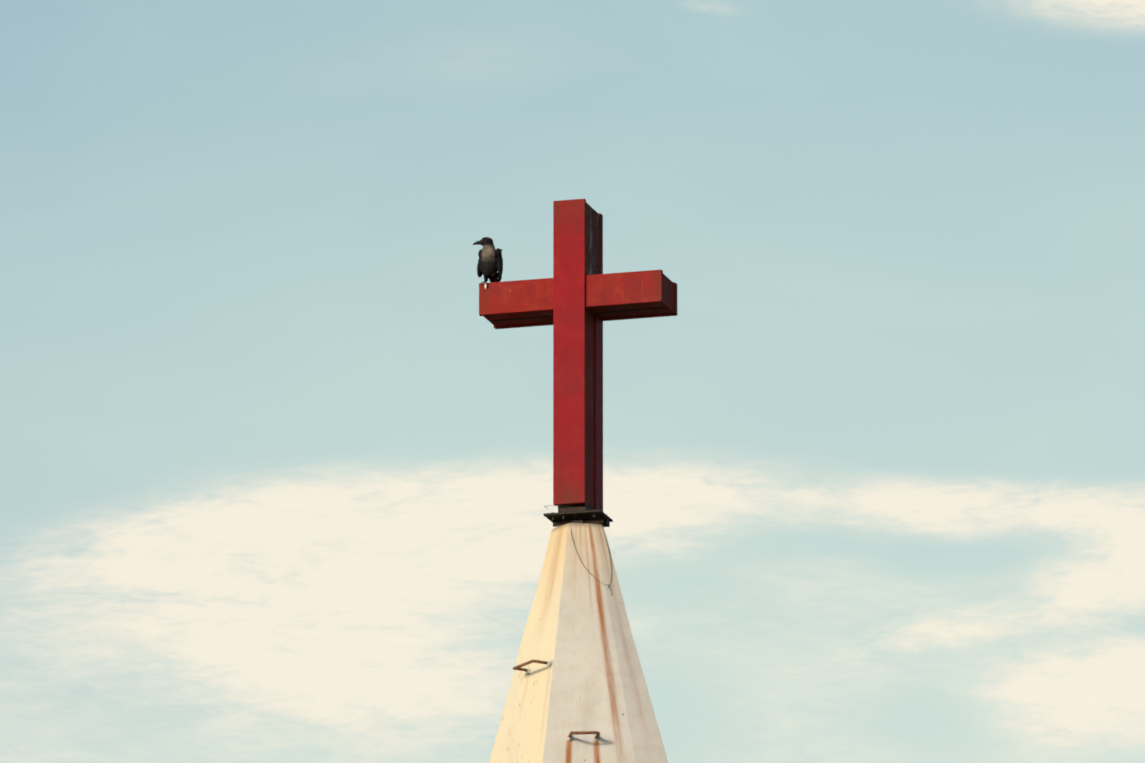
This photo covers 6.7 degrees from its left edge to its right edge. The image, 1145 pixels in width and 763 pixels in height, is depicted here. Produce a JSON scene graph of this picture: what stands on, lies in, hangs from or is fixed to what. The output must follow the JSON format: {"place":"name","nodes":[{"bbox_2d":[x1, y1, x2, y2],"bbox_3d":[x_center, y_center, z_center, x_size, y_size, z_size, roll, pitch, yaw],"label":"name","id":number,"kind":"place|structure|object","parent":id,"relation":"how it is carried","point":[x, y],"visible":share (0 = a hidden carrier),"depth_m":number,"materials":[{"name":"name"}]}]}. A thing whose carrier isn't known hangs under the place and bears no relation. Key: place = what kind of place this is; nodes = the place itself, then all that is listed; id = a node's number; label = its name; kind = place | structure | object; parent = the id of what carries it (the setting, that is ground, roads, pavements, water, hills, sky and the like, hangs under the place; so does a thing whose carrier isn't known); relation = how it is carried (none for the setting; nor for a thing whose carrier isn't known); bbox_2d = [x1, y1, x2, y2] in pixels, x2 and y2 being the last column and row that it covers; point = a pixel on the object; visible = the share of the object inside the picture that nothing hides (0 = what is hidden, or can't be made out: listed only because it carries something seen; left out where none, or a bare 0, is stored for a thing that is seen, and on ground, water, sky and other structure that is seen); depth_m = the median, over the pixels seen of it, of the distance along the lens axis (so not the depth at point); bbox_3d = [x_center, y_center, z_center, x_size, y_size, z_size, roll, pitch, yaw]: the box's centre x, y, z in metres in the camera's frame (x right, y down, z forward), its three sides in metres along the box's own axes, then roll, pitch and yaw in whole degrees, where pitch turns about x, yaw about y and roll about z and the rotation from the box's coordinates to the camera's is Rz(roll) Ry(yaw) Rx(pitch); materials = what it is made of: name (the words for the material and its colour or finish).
{"place":"outdoors","nodes":[
{"label":"outdoors","id":0,"kind":"place"},
{"bbox_2d":[0,0,1144,762],"label":"sky","id":1,"kind":"structure","parent":0,"point":[276,485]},
{"bbox_2d":[489,523,667,762],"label":"spire","id":2,"kind":"structure","parent":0,"point":[577,631],"depth_m":59.18,"materials":[{"name":"paint"}]},
{"bbox_2d":[513,659,552,674],"bbox_3d":[-0.234,1.717,59.199,0.159,0.047,0.276,9,-17,-32],"label":"rung","id":3,"kind":"object","parent":2,"relation":"attached to","point":[528,671],"visible":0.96,"depth_m":59.13,"materials":[{"name":"brown metal"}]},
{"bbox_2d":[543,509,612,526],"bbox_3d":[0.035,0.857,59.705,0.360,0.130,0.280,-4,-15,16],"label":"mounting plate","id":4,"kind":"object","parent":2,"relation":"on","point":[600,517],"visible":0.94,"depth_m":59.66,"materials":[{"name":"black metal"}]},
{"bbox_2d":[479,199,676,511],"bbox_3d":[0.035,-0.120,59.958,1.160,1.946,0.400,-4,-15,16],"label":"cross","id":5,"kind":"object","parent":2,"relation":"on","point":[577,299],"visible":0.92,"depth_m":59.85,"materials":[{"name":"red paint"}]},
{"bbox_2d":[473,237,502,288],"bbox_3d":[-0.477,-0.705,60.159,0.165,0.334,0.247,-10,-17,33],"label":"bird","id":6,"kind":"object","parent":5,"relation":"on","point":[490,263],"visible":0.98,"depth_m":60.08,"materials":[{"name":"black"}]},
{"bbox_2d":[544,506,611,593],"bbox_3d":[0.035,1.031,59.500,0.411,0.572,0.110,0,-15,1],"label":"loose cable","id":7,"kind":"object","parent":2,"relation":"on","point":[581,561],"visible":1,"depth_m":59.47,"materials":[{"name":"grey metal"}]},
{"bbox_2d":[566,731,599,740],"bbox_3d":[0.068,2.122,58.855,0.207,0.047,0.169,2,-15,-7],"label":"rung","id":8,"kind":"object","parent":2,"relation":"on","point":[596,737],"visible":1,"depth_m":58.78,"materials":[{"name":"brown metal"}]}
]}

